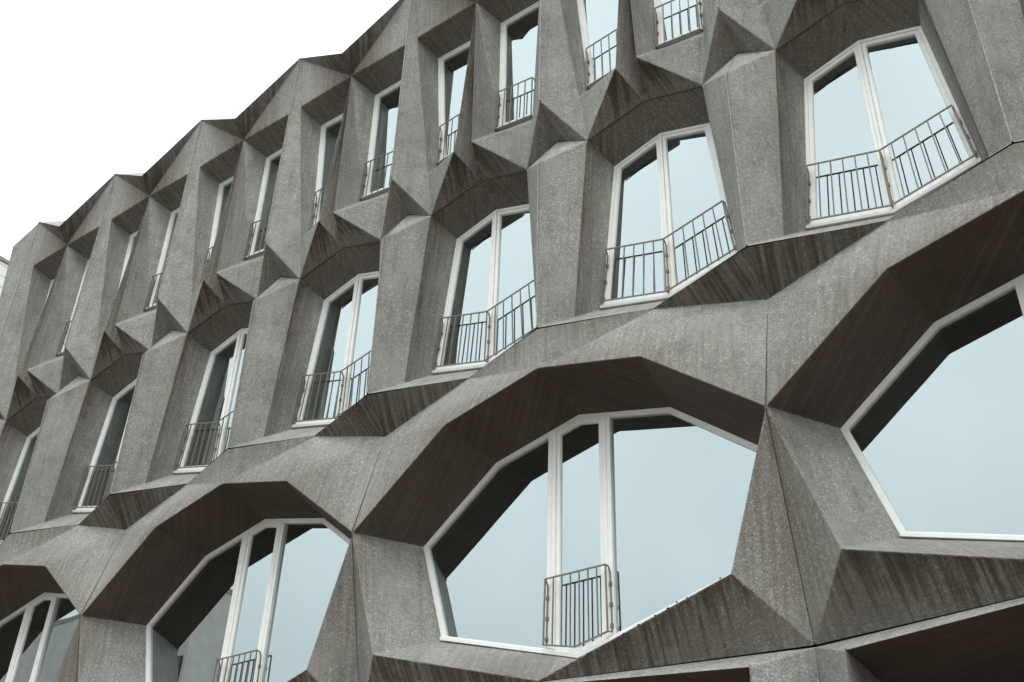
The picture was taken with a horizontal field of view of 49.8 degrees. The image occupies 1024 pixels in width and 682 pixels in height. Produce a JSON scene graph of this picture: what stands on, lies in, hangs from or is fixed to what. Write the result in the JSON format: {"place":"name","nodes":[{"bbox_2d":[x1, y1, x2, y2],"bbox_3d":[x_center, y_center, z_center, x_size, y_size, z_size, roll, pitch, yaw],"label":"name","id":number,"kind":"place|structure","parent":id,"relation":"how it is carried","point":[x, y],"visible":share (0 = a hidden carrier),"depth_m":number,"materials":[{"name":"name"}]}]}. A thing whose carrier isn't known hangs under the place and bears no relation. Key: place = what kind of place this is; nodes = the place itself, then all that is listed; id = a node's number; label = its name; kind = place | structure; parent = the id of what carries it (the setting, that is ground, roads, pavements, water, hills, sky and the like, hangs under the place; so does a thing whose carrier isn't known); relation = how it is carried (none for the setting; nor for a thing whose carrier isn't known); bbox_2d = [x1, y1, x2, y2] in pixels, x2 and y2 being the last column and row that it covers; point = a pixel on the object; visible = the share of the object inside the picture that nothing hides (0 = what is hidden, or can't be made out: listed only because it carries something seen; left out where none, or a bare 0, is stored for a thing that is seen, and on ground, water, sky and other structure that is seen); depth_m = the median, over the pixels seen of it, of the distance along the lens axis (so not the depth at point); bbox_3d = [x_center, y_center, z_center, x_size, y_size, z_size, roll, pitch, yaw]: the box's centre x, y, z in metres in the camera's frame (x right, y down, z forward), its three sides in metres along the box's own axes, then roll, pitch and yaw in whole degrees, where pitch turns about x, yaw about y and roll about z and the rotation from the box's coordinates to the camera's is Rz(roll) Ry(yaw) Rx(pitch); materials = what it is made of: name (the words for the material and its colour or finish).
{"place":"outdoors","nodes":[
{"label":"outdoors","id":0,"kind":"place"},
{"bbox_2d":[0,0,397,259],"label":"sky","id":1,"kind":"structure","parent":0,"point":[91,91],"materials":[{"name":"white"}]},
{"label":"pavement","id":2,"kind":"structure","parent":0,"visible":0},
{"bbox_2d":[0,256,8,295],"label":"neighbouring building","id":3,"kind":"structure","parent":2,"relation":"on","point":[4,262],"depth_m":27.48,"materials":[{"name":"metal"}]},
{"bbox_2d":[0,0,1023,681],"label":"office building","id":4,"kind":"structure","parent":2,"relation":"on","point":[540,340],"depth_m":11.88,"materials":[{"name":"concrete"}]},
{"bbox_2d":[0,427,48,543],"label":"window","id":5,"kind":"structure","parent":4,"relation":"in","point":[14,490],"depth_m":18.63,"materials":[{"name":"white glass"}]},
{"bbox_2d":[0,592,79,681],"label":"window","id":6,"kind":"structure","parent":4,"relation":"in","point":[35,639],"depth_m":16.07,"materials":[{"name":"clear glass"}]},
{"bbox_2d":[45,279,53,302],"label":"window","id":7,"kind":"structure","parent":4,"relation":"in","point":[52,281],"depth_m":20.93,"materials":[{"name":"white glass"}]},
{"bbox_2d":[58,259,89,355],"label":"window","id":8,"kind":"structure","parent":4,"relation":"in","point":[63,347],"depth_m":19.87,"materials":[{"name":"white glass"}]},
{"bbox_2d":[72,379,146,512],"bbox_3d":[-5.999,1.577,17.090,1.690,2.397,0.158,-21,-40,31],"label":"window","id":9,"kind":"structure","parent":4,"relation":"in","point":[107,450],"depth_m":17.32,"materials":[{"name":"clear glass"}]},
{"bbox_2d":[119,231,137,285],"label":"window","id":10,"kind":"structure","parent":4,"relation":"in","point":[132,238],"depth_m":19.59,"materials":[{"name":"white glass"}]},
{"bbox_2d":[147,207,179,310],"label":"window","id":11,"kind":"structure","parent":4,"relation":"in","point":[173,217],"depth_m":18.66,"materials":[{"name":"white glass"}]},
{"bbox_2d":[173,328,262,473],"bbox_3d":[-4.071,0.830,15.871,1.690,2.397,0.158,-21,-40,31],"label":"window","id":12,"kind":"structure","parent":4,"relation":"in","point":[216,399],"depth_m":16.04,"materials":[{"name":"clear glass"}]},
{"bbox_2d":[207,176,233,262],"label":"window","id":13,"kind":"structure","parent":4,"relation":"in","point":[224,187],"depth_m":18.24,"materials":[{"name":"white glass"}]},
{"bbox_2d":[145,518,350,681],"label":"window","id":14,"kind":"structure","parent":4,"relation":"in","point":[268,589],"depth_m":13.51,"materials":[{"name":"clear glass"}]},
{"bbox_2d":[246,149,281,259],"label":"window","id":15,"kind":"structure","parent":4,"relation":"in","point":[272,162],"depth_m":17.40,"materials":[{"name":"clear glass"}]},
{"bbox_2d":[313,114,342,224],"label":"window","id":16,"kind":"structure","parent":4,"relation":"in","point":[329,133],"depth_m":16.90,"materials":[{"name":"white glass"}]},
{"bbox_2d":[292,271,395,428],"bbox_3d":[-2.143,0.082,14.653,1.690,2.397,0.158,-21,-40,31],"label":"window","id":17,"kind":"structure","parent":4,"relation":"in","point":[344,333],"depth_m":14.76,"materials":[{"name":"clear glass"}]},
{"bbox_2d":[361,80,400,200],"bbox_3d":[-1.751,-2.949,15.997,0.859,2.229,0.158,-21,-40,31],"label":"window","id":18,"kind":"structure","parent":4,"relation":"in","point":[383,128],"depth_m":16.13,"materials":[{"name":"clear glass"}]},
{"bbox_2d":[438,40,470,163],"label":"window","id":19,"kind":"structure","parent":4,"relation":"in","point":[452,66],"depth_m":15.60,"materials":[{"name":"clear glass"}]},
{"bbox_2d":[432,204,553,374],"bbox_3d":[-0.215,-0.665,13.435,1.690,2.397,0.158,-21,-40,31],"label":"window","id":20,"kind":"structure","parent":4,"relation":"in","point":[493,259],"depth_m":13.47,"materials":[{"name":"clear glass"}]},
{"bbox_2d":[497,1,538,130],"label":"window","id":21,"kind":"structure","parent":4,"relation":"in","point":[518,38],"depth_m":14.90,"materials":[{"name":"clear glass"}]},
{"bbox_2d":[423,407,757,657],"bbox_3d":[0.690,1.877,10.942,4.107,2.606,0.158,-21,-40,31],"label":"window","id":22,"kind":"structure","parent":4,"relation":"in","point":[657,497],"depth_m":10.87,"materials":[{"name":"clear glass"}]},
{"bbox_2d":[577,0,617,88],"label":"window","id":23,"kind":"structure","parent":4,"relation":"in","point":[598,18],"depth_m":14.09,"materials":[{"name":"clear glass"}]},
{"bbox_2d":[600,123,743,309],"bbox_3d":[1.714,-1.412,12.217,1.690,2.397,0.158,-21,-40,31],"label":"window","id":24,"kind":"structure","parent":4,"relation":"in","point":[675,176],"depth_m":12.20,"materials":[{"name":"clear glass"}]},
{"bbox_2d":[654,0,702,48],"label":"window","id":25,"kind":"structure","parent":4,"relation":"in","point":[683,3],"depth_m":13.22,"materials":[{"name":"clear glass"}]},
{"bbox_2d":[804,26,981,234],"bbox_3d":[3.642,-2.160,10.999,1.690,2.397,0.158,-21,-40,31],"label":"window","id":26,"kind":"structure","parent":4,"relation":"in","point":[878,89],"depth_m":10.95,"materials":[{"name":"clear glass"}]},
{"bbox_2d":[840,274,1023,541],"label":"window","id":27,"kind":"structure","parent":4,"relation":"in","point":[939,441],"depth_m":9.12,"materials":[{"name":"clear glass"}]}
]}

